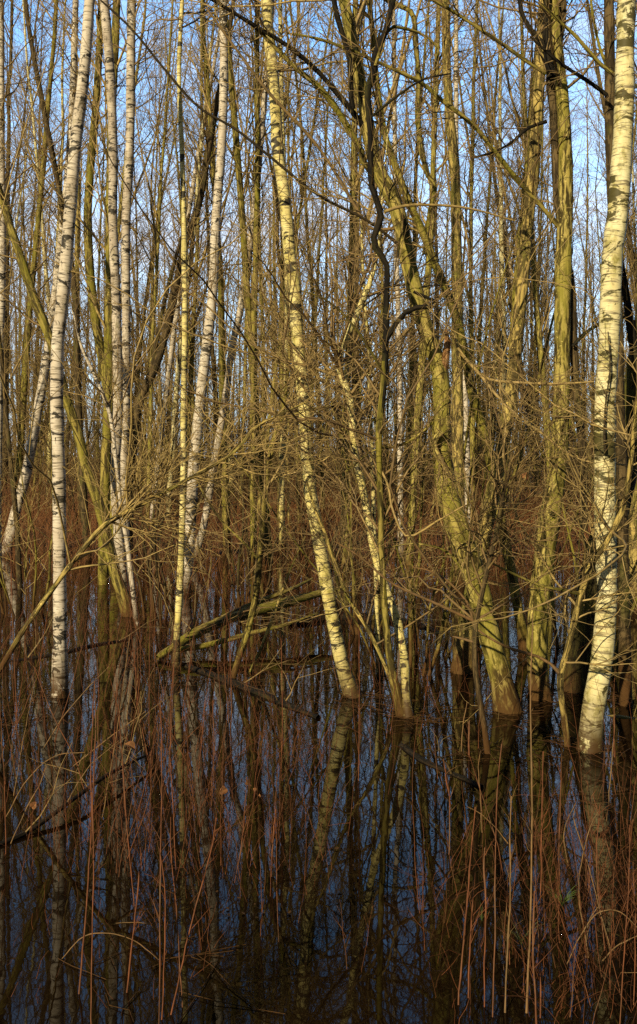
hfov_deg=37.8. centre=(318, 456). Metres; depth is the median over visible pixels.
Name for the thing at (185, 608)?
dead stalk
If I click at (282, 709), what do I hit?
dead stalk
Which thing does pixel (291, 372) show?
young tree
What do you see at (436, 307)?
alder tree
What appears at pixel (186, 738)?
dead stalk
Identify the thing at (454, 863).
dead stalk
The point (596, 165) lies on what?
poplar tree
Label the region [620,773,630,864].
dead stalk
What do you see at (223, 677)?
fallen log
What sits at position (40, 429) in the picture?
young tree
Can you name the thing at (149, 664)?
dead stalk
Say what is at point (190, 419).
young tree
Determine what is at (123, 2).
sky
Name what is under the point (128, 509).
leaning sapling
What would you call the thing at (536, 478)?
young tree
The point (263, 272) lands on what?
poplar tree
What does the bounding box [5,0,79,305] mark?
alder tree
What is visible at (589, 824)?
dead stalk
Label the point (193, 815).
dead stalk
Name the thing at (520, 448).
young tree
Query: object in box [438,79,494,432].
alder tree
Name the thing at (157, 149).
poplar tree
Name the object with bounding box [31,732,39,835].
dead stalk
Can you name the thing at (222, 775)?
dead stalk
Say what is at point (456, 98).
birch tree
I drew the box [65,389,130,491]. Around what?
young tree
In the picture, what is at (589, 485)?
willow shrub
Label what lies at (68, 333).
poplar tree
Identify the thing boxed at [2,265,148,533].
young tree
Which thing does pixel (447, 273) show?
poplar tree
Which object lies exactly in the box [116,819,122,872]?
dead stalk
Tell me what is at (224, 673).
dead stalk
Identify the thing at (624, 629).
alder tree
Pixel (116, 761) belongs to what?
dead stalk
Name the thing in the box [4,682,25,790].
dead stalk
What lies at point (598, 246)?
young tree
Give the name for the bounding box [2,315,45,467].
young tree
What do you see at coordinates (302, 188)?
willow tree
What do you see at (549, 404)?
young tree
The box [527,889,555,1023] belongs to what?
dead stalk
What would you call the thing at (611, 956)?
dead stalk
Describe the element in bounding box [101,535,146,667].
dead stalk
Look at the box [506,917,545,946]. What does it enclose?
grass tuft
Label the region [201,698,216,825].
dead stalk
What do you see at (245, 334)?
willow tree
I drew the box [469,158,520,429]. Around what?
birch tree
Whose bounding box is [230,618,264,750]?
dead stalk
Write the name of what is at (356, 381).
alder tree
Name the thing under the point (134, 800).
dead stalk
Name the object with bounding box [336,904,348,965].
dead stalk
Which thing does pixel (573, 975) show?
dead stalk
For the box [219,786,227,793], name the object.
dead leaf
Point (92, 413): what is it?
young tree
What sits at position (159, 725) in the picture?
dead stalk
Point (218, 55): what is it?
birch tree
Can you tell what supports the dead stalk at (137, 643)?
on the water
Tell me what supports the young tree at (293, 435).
on the ground
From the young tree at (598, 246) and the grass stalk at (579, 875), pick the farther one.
the young tree at (598, 246)
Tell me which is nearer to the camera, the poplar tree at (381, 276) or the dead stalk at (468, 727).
the dead stalk at (468, 727)
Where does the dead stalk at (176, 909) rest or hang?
on the water
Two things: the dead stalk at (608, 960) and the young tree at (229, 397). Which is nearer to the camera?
the dead stalk at (608, 960)
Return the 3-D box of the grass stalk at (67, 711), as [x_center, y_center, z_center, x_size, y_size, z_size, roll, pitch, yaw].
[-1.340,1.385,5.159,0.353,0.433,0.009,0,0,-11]
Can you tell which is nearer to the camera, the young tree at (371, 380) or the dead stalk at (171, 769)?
the dead stalk at (171, 769)
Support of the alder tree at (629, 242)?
on the ground
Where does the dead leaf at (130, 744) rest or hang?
attached to the undergrowth at (524, 876)
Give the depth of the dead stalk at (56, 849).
3.50 m
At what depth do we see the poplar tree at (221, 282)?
15.29 m
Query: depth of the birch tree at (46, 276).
19.30 m
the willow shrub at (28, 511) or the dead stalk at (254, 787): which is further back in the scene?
the willow shrub at (28, 511)
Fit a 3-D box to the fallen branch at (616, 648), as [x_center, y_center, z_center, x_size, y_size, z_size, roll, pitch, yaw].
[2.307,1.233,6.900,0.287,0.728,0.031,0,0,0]
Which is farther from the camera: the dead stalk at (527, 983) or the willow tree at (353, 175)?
the willow tree at (353, 175)
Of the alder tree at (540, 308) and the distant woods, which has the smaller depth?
the alder tree at (540, 308)
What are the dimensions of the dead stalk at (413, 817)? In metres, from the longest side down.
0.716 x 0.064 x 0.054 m
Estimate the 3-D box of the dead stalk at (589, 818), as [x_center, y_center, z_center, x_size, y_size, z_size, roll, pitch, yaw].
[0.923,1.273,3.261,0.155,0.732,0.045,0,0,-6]
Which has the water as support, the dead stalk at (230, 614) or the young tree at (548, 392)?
the dead stalk at (230, 614)
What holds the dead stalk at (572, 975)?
on the water
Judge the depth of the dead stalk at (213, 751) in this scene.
4.32 m
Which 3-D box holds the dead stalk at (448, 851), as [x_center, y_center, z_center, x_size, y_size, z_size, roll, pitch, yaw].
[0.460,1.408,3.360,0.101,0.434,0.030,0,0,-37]
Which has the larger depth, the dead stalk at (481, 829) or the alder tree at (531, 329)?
the alder tree at (531, 329)
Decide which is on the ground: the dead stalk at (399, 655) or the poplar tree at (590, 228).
the poplar tree at (590, 228)
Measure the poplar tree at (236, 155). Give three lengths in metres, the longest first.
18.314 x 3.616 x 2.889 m
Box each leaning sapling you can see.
[0,65,391,673]
[221,182,515,701]
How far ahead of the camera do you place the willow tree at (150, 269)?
20.91 m
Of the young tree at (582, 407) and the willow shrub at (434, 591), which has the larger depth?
the young tree at (582, 407)
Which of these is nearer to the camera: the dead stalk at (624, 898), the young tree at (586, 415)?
the dead stalk at (624, 898)
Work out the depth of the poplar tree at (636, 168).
29.13 m
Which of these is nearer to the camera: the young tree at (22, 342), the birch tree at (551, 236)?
the young tree at (22, 342)
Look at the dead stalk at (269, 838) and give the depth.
3.41 m
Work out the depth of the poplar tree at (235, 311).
35.34 m
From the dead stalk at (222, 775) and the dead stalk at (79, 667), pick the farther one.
the dead stalk at (79, 667)
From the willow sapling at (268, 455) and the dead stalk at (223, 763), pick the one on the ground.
the willow sapling at (268, 455)
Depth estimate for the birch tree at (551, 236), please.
34.60 m
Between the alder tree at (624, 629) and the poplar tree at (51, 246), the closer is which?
the alder tree at (624, 629)
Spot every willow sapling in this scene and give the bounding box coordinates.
[0,167,599,679]
[378,181,636,746]
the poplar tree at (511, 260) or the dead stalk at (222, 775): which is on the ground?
the poplar tree at (511, 260)
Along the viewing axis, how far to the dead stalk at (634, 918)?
2.78 m
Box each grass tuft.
[479,903,487,920]
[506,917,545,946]
[546,882,575,907]
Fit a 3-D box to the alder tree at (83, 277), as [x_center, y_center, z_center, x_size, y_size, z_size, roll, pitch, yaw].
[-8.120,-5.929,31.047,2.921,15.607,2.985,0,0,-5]
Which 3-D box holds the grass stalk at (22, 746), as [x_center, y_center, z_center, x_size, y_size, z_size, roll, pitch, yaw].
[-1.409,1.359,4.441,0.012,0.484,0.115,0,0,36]
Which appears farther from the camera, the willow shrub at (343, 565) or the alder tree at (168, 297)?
the alder tree at (168, 297)
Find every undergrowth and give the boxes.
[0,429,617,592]
[0,536,636,1023]
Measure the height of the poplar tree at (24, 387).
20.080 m
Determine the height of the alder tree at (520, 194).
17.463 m
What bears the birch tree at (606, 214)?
on the ground
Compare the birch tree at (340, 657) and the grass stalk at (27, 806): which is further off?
the birch tree at (340, 657)
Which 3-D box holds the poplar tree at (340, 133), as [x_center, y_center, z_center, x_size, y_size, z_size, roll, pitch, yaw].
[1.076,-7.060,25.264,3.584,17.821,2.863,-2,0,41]
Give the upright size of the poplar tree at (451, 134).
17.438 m
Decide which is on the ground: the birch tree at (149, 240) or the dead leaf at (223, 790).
the birch tree at (149, 240)
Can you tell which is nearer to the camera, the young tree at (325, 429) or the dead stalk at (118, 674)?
the dead stalk at (118, 674)
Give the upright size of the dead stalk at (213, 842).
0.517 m
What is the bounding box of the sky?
[4,0,636,456]
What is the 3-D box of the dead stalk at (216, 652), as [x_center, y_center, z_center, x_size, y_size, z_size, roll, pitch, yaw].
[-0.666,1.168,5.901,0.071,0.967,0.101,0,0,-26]
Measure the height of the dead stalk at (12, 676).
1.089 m
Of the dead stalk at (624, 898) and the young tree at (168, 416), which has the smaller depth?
the dead stalk at (624, 898)
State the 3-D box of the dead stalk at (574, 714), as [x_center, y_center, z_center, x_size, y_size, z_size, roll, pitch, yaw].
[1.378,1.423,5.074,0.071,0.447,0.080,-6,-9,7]
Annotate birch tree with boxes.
[0,0,101,578]
[2,0,124,557]
[5,0,58,368]
[5,0,104,375]
[6,0,104,517]
[47,0,545,718]
[50,0,94,698]
[59,0,186,590]
[67,0,129,594]
[98,0,288,667]
[118,3,264,527]
[123,138,173,485]
[130,0,268,526]
[168,1,264,492]
[183,0,260,594]
[194,0,330,563]
[249,0,329,553]
[252,172,291,397]
[256,0,483,697]
[322,68,403,481]
[331,0,469,561]
[332,141,390,436]
[362,146,406,444]
[410,0,518,523]
[440,0,581,526]
[450,1,555,507]
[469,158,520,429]
[473,154,511,409]
[478,109,537,475]
[480,0,583,432]
[527,17,581,379]
[532,100,595,484]
[545,0,635,753]
[573,135,636,286]
[588,3,636,363]
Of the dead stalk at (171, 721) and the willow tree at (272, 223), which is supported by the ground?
the willow tree at (272, 223)
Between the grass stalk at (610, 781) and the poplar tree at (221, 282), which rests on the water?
the grass stalk at (610, 781)
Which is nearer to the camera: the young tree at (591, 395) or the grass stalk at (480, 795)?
the grass stalk at (480, 795)
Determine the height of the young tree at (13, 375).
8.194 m
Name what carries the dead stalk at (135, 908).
on the water
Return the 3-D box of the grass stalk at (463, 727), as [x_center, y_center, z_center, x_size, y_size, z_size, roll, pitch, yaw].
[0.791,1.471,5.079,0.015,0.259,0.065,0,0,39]
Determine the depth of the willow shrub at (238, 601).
9.43 m
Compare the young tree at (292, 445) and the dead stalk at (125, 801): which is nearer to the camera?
the dead stalk at (125, 801)
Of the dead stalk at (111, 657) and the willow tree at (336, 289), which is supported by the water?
the dead stalk at (111, 657)
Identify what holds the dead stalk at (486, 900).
on the water
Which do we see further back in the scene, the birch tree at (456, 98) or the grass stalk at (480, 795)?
the birch tree at (456, 98)
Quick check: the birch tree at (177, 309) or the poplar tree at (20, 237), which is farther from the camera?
the poplar tree at (20, 237)
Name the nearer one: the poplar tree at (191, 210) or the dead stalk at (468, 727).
the dead stalk at (468, 727)
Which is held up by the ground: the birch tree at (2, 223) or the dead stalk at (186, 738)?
the birch tree at (2, 223)
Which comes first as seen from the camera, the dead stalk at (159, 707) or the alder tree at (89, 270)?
the dead stalk at (159, 707)
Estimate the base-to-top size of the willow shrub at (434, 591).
4.198 m
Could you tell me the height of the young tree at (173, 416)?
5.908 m
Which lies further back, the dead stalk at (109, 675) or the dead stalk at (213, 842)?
the dead stalk at (109, 675)
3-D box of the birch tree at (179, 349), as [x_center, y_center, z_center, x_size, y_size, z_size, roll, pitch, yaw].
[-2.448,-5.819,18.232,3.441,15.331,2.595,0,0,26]
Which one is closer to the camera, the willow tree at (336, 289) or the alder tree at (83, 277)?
the alder tree at (83, 277)
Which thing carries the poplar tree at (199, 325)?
on the ground
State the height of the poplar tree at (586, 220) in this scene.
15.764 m
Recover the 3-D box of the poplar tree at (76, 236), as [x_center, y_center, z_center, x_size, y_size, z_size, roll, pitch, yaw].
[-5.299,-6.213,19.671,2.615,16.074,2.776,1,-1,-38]
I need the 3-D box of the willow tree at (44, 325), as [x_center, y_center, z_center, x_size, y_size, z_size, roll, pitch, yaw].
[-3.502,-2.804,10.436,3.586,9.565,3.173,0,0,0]
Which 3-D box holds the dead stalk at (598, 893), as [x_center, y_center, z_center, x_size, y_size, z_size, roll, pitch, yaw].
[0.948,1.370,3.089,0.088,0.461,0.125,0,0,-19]
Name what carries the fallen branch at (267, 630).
on the water
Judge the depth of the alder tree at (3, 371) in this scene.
11.14 m
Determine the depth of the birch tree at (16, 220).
31.27 m
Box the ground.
[2,460,593,555]
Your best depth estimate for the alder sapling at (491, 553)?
4.97 m
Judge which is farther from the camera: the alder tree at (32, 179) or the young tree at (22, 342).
the alder tree at (32, 179)
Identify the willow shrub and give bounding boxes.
[0,316,240,625]
[0,344,85,616]
[66,326,257,577]
[106,384,311,611]
[145,153,586,675]
[271,388,434,591]
[273,291,508,643]
[305,248,571,657]
[411,255,624,621]
[481,263,636,647]
[525,333,634,608]
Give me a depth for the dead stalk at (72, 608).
7.12 m
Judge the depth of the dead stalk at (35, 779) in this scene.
3.83 m
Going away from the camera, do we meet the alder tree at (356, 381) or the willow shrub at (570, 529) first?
the willow shrub at (570, 529)
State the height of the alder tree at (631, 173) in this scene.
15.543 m
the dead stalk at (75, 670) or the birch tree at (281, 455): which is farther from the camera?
the birch tree at (281, 455)
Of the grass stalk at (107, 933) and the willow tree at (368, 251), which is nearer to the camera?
the grass stalk at (107, 933)
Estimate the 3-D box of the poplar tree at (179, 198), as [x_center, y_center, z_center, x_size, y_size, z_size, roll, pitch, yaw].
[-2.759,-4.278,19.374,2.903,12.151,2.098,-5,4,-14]
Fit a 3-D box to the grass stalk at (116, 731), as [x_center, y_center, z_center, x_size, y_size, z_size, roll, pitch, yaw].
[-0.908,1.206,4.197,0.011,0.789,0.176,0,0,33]
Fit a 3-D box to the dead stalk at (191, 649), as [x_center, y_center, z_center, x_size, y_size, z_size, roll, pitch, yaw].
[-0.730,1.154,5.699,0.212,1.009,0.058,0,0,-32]
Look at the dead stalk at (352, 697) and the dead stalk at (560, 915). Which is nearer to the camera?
the dead stalk at (560, 915)
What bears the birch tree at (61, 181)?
on the ground
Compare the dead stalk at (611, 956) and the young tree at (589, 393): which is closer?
the dead stalk at (611, 956)
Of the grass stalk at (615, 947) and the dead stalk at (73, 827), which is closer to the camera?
the grass stalk at (615, 947)
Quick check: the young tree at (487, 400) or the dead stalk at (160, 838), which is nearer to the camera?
the dead stalk at (160, 838)
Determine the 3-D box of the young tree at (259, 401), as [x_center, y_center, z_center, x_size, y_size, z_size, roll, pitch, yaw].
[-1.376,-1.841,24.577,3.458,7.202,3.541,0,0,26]
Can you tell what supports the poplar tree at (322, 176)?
on the ground
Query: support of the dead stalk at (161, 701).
on the water
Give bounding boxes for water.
[0,548,636,1023]
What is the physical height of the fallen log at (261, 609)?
0.809 m
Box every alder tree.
[0,0,75,589]
[2,0,61,519]
[4,0,175,559]
[4,25,54,374]
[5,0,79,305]
[6,0,188,535]
[9,43,79,429]
[10,0,71,474]
[13,101,107,502]
[42,63,107,495]
[46,0,292,557]
[117,90,168,485]
[150,1,242,508]
[160,217,205,484]
[293,15,364,493]
[308,0,410,451]
[373,92,425,381]
[384,101,451,415]
[403,0,487,376]
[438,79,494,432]
[453,0,554,498]
[474,0,587,525]
[489,11,573,373]
[493,0,636,706]
[495,109,553,472]
[501,184,573,481]
[564,0,636,332]
[573,189,605,415]
[579,23,636,299]
[582,86,636,370]
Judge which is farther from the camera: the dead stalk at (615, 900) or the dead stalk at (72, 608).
the dead stalk at (72, 608)
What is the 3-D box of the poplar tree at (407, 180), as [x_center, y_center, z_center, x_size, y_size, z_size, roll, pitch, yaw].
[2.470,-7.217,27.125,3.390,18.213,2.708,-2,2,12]
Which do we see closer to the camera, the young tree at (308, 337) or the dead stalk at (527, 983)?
the dead stalk at (527, 983)
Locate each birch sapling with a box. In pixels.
[0,163,336,627]
[43,121,485,677]
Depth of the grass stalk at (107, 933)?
2.98 m
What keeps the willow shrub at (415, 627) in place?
in the water
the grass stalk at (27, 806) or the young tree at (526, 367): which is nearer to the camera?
the grass stalk at (27, 806)
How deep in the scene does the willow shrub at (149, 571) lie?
8.92 m
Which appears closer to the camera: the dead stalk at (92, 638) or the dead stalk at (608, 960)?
the dead stalk at (608, 960)
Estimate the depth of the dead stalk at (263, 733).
4.82 m
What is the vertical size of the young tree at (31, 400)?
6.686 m
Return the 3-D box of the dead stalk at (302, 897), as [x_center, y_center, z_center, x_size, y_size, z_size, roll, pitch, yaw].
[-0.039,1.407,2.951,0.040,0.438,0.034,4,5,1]
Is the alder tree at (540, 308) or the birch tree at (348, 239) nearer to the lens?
the alder tree at (540, 308)
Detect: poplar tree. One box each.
[0,0,194,584]
[4,0,103,487]
[6,0,137,524]
[6,56,53,443]
[14,109,86,399]
[34,157,84,378]
[42,177,96,467]
[81,126,140,412]
[94,215,134,362]
[117,0,242,523]
[132,6,203,511]
[135,9,197,469]
[139,0,290,555]
[141,113,217,426]
[159,0,326,564]
[159,114,207,385]
[163,99,206,380]
[171,145,217,461]
[189,0,430,566]
[193,2,325,441]
[218,169,265,488]
[225,81,306,482]
[230,115,292,411]
[231,0,345,537]
[241,0,369,527]
[267,54,323,413]
[269,1,366,442]
[277,72,350,401]
[306,5,411,494]
[319,0,424,386]
[341,0,493,527]
[343,0,550,564]
[344,0,447,484]
[393,47,480,494]
[414,0,508,586]
[423,127,470,484]
[436,0,536,506]
[444,4,577,542]
[477,9,579,440]
[502,38,597,473]
[544,101,606,388]
[550,23,606,429]
[563,0,636,365]
[569,12,636,341]
[582,37,636,349]
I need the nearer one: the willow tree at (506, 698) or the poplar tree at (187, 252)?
the willow tree at (506, 698)
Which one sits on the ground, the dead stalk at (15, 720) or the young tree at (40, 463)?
the young tree at (40, 463)
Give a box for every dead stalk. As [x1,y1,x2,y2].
[0,678,30,760]
[0,711,8,853]
[1,648,17,782]
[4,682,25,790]
[7,577,24,778]
[7,711,60,836]
[9,549,17,725]
[11,591,34,759]
[12,660,50,735]
[20,819,35,877]
[24,550,34,675]
[25,582,44,720]
[27,721,44,826]
[28,719,38,837]
[29,574,77,685]
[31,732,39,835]
[34,667,87,800]
[38,530,66,676]
[48,744,59,853]
[51,812,61,879]
[54,585,103,741]
[54,772,69,838]
[57,763,78,869]
[60,758,70,845]
[67,561,82,647]
[73,596,87,710]
[73,620,90,680]
[75,703,91,775]
[78,681,112,993]
[78,698,99,1023]
[79,611,124,737]
[87,599,97,671]
[90,657,101,741]
[100,598,118,701]
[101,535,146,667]
[104,541,134,700]
[108,628,116,780]
[110,640,138,707]
[110,701,134,905]
[111,587,139,776]
[111,703,153,833]
[114,637,190,770]
[116,670,128,832]
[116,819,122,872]
[119,737,156,874]
[122,552,139,730]
[123,707,141,867]
[124,715,159,848]
[124,825,144,875]
[125,639,141,695]
[126,853,144,992]
[127,601,143,761]
[127,703,171,857]
[130,553,151,762]
[130,648,150,765]
[139,738,153,870]
[146,847,172,1019]
[149,561,158,762]
[149,619,166,694]
[149,694,170,1023]
[152,665,169,771]
[152,674,170,733]
[154,547,169,724]
[163,665,178,868]
[164,686,200,759]
[165,521,191,661]
[165,548,197,758]
[166,817,183,1006]
[167,665,179,773]
[170,814,222,1014]
[176,735,201,880]
[181,716,187,825]
[182,565,214,719]
[183,766,200,867]
[184,695,187,816]
[185,684,193,785]
[185,703,200,830]
[194,793,204,851]
[195,612,226,754]
[197,696,208,776]
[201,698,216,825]
[202,700,218,795]
[206,568,220,709]
[207,690,213,805]
[209,549,231,726]
[217,695,233,764]
[220,686,233,865]
[221,616,228,722]
[222,732,227,803]
[228,555,240,681]
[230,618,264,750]
[234,741,269,882]
[235,777,255,861]
[239,638,248,709]
[247,724,264,857]
[251,793,267,935]
[256,782,262,921]
[258,709,269,765]
[258,809,275,876]
[266,758,271,894]
[274,755,287,941]
[276,763,286,865]
[278,635,282,780]
[279,706,288,827]
[289,786,346,937]
[296,832,317,954]
[297,793,322,857]
[298,838,317,922]
[321,827,332,891]
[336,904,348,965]
[349,619,359,763]
[355,652,363,780]
[366,685,373,761]
[386,626,403,737]
[390,576,418,733]
[407,883,430,950]
[411,714,420,912]
[413,798,423,907]
[418,666,442,720]
[435,819,481,901]
[437,790,457,897]
[443,759,457,854]
[457,807,475,1004]
[461,781,471,870]
[464,720,469,754]
[467,755,509,964]
[468,873,484,997]
[475,770,482,863]
[482,841,491,1006]
[484,741,502,1016]
[500,784,522,1012]
[502,841,514,969]
[506,813,524,900]
[521,612,538,1013]
[527,800,590,1005]
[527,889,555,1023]
[528,811,544,974]
[534,774,547,945]
[539,751,553,1017]
[547,753,561,893]
[555,882,559,942]
[557,758,576,894]
[558,718,602,913]
[558,935,580,1009]
[562,766,601,976]
[563,796,586,957]
[566,678,579,749]
[569,917,580,1016]
[578,750,586,830]
[578,870,620,996]
[582,724,610,845]
[583,781,602,890]
[585,784,599,865]
[585,797,610,950]
[592,887,629,1023]
[593,670,615,793]
[593,794,613,866]
[593,832,613,912]
[602,740,606,903]
[606,661,622,756]
[608,843,617,951]
[609,927,616,995]
[612,695,625,839]
[613,819,636,1023]
[614,869,632,931]
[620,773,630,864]
[626,699,632,824]
[630,868,636,1004]
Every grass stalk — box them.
[6,752,84,816]
[10,766,46,843]
[13,689,33,795]
[43,666,108,747]
[62,932,158,959]
[73,711,145,765]
[102,636,129,817]
[461,703,466,751]
[467,806,507,843]
[478,751,481,831]
[563,804,574,864]
[566,909,636,964]
[573,809,610,949]
[578,810,598,957]
[585,906,598,957]
[602,936,636,960]
[606,743,613,820]
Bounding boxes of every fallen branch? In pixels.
[0,671,178,845]
[248,536,305,672]
[398,729,482,786]
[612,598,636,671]
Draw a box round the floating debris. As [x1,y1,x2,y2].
[0,551,636,1023]
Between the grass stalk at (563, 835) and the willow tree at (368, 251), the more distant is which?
the willow tree at (368, 251)
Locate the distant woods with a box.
[8,93,636,491]
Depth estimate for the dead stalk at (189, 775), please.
3.93 m
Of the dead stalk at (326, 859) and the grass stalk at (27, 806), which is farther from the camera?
the grass stalk at (27, 806)
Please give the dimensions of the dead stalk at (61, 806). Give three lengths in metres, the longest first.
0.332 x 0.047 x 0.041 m
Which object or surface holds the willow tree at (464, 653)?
on the ground
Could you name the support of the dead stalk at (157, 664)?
on the water
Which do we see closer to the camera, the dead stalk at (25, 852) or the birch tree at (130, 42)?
the dead stalk at (25, 852)
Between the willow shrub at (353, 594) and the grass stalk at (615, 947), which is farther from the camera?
the willow shrub at (353, 594)
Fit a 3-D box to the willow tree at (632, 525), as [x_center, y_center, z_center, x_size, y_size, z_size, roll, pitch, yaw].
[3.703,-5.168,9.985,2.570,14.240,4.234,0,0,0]
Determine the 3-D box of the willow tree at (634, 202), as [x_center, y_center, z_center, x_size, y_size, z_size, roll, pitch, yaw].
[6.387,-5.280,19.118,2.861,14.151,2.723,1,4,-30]
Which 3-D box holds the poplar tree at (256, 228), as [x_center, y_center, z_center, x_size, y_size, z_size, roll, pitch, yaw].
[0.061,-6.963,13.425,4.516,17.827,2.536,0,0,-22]
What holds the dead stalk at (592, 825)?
on the water
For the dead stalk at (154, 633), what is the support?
on the water
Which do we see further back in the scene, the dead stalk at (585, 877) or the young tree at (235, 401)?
the young tree at (235, 401)
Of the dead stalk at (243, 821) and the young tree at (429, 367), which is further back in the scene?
the young tree at (429, 367)
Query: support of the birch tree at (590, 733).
on the water
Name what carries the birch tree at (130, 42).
on the ground
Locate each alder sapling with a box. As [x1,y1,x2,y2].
[185,0,549,717]
[330,85,635,753]
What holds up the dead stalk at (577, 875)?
on the water
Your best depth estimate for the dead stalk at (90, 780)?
2.89 m
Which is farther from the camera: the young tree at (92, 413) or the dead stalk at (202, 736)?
the young tree at (92, 413)
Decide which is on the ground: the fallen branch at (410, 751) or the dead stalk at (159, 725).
the fallen branch at (410, 751)
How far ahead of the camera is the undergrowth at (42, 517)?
16.13 m
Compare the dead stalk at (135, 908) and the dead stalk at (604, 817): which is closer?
the dead stalk at (135, 908)
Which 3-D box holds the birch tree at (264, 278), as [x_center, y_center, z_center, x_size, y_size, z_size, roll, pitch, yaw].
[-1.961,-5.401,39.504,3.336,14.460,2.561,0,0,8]
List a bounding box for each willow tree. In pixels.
[0,4,154,616]
[43,0,198,395]
[46,7,155,478]
[77,0,217,537]
[93,2,215,402]
[100,0,636,713]
[129,0,588,650]
[144,0,295,495]
[201,0,308,507]
[210,0,350,531]
[246,18,337,491]
[257,1,347,527]
[272,0,636,701]
[278,0,454,563]
[298,112,348,482]
[301,53,364,444]
[332,83,402,405]
[372,92,450,484]
[383,0,550,534]
[422,120,482,422]
[438,0,602,470]
[450,0,601,674]
[503,3,602,492]
[552,46,636,370]
[563,0,636,693]
[564,0,636,612]
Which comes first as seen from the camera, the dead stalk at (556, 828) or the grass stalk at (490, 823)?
the dead stalk at (556, 828)
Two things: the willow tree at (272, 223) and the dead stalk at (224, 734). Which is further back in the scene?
the willow tree at (272, 223)
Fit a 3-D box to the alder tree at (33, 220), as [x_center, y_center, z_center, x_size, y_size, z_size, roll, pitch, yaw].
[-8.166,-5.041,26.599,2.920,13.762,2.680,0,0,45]
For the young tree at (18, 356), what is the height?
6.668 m
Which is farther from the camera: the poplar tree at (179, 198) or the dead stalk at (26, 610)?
the poplar tree at (179, 198)
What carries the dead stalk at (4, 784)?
on the water
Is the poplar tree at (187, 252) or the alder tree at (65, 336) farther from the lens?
the poplar tree at (187, 252)
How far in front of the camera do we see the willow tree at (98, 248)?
34.31 m
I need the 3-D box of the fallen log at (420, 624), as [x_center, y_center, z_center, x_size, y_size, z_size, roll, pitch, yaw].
[0.525,1.548,8.841,1.614,0.744,0.891,0,0,0]
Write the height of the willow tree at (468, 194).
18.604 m
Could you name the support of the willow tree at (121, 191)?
on the ground
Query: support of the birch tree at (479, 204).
on the ground
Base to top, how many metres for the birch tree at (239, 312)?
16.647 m
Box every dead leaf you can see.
[124,741,134,749]
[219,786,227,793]
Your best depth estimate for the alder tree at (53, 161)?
14.41 m
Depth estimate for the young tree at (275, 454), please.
20.44 m
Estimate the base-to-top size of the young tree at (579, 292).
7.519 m
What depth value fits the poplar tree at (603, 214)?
26.79 m
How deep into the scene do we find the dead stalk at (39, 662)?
5.27 m
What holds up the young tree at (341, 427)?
on the ground
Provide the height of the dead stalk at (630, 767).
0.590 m
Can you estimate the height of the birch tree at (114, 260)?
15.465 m
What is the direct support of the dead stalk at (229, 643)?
on the water
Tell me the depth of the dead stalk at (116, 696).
4.59 m
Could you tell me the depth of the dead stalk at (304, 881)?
3.20 m
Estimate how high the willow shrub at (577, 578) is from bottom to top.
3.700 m
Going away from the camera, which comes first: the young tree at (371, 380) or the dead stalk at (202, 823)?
the dead stalk at (202, 823)
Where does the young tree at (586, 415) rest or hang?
on the ground
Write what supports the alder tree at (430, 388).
on the ground
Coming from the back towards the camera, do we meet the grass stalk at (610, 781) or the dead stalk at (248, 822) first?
the grass stalk at (610, 781)
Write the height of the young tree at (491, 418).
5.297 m
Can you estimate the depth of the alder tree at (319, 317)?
29.86 m
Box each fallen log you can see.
[0,612,169,662]
[155,561,345,659]
[185,641,337,718]
[289,583,449,632]
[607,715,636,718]
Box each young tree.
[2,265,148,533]
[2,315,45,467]
[3,164,160,506]
[3,252,100,525]
[8,318,95,504]
[9,256,103,494]
[9,285,43,375]
[9,318,34,438]
[9,319,37,388]
[11,269,160,478]
[18,326,84,472]
[51,216,272,496]
[64,234,240,489]
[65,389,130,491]
[69,365,133,482]
[81,312,241,483]
[84,356,158,477]
[88,209,226,509]
[130,259,234,519]
[140,266,240,497]
[154,370,218,479]
[159,259,309,503]
[165,346,242,492]
[187,314,249,493]
[189,301,274,489]
[194,319,289,468]
[202,197,420,513]
[214,276,320,504]
[223,241,409,514]
[236,355,291,484]
[237,193,410,538]
[248,365,334,501]
[257,228,345,486]
[259,345,315,492]
[276,382,376,494]
[294,185,442,521]
[306,313,395,504]
[314,366,395,483]
[320,272,439,504]
[321,307,409,472]
[362,255,543,496]
[364,232,510,484]
[370,316,489,502]
[378,226,497,537]
[384,290,451,495]
[389,336,468,483]
[399,270,493,452]
[448,301,518,478]
[450,347,531,479]
[462,267,573,471]
[465,34,636,483]
[467,342,551,518]
[468,334,553,487]
[469,314,521,491]
[482,391,540,499]
[483,303,597,498]
[489,207,635,477]
[498,341,575,512]
[507,331,597,486]
[519,327,626,492]
[548,353,627,516]
[549,343,625,471]
[567,289,633,478]
[576,252,634,431]
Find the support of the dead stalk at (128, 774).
on the water
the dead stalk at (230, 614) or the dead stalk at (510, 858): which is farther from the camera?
the dead stalk at (230, 614)
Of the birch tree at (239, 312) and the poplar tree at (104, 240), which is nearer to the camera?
the birch tree at (239, 312)
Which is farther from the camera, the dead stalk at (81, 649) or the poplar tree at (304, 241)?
the poplar tree at (304, 241)
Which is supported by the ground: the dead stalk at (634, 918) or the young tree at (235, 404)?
the young tree at (235, 404)
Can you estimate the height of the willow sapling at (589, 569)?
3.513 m
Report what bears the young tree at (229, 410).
on the ground
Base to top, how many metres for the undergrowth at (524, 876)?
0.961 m
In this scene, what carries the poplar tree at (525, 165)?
on the ground
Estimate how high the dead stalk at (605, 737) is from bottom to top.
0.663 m

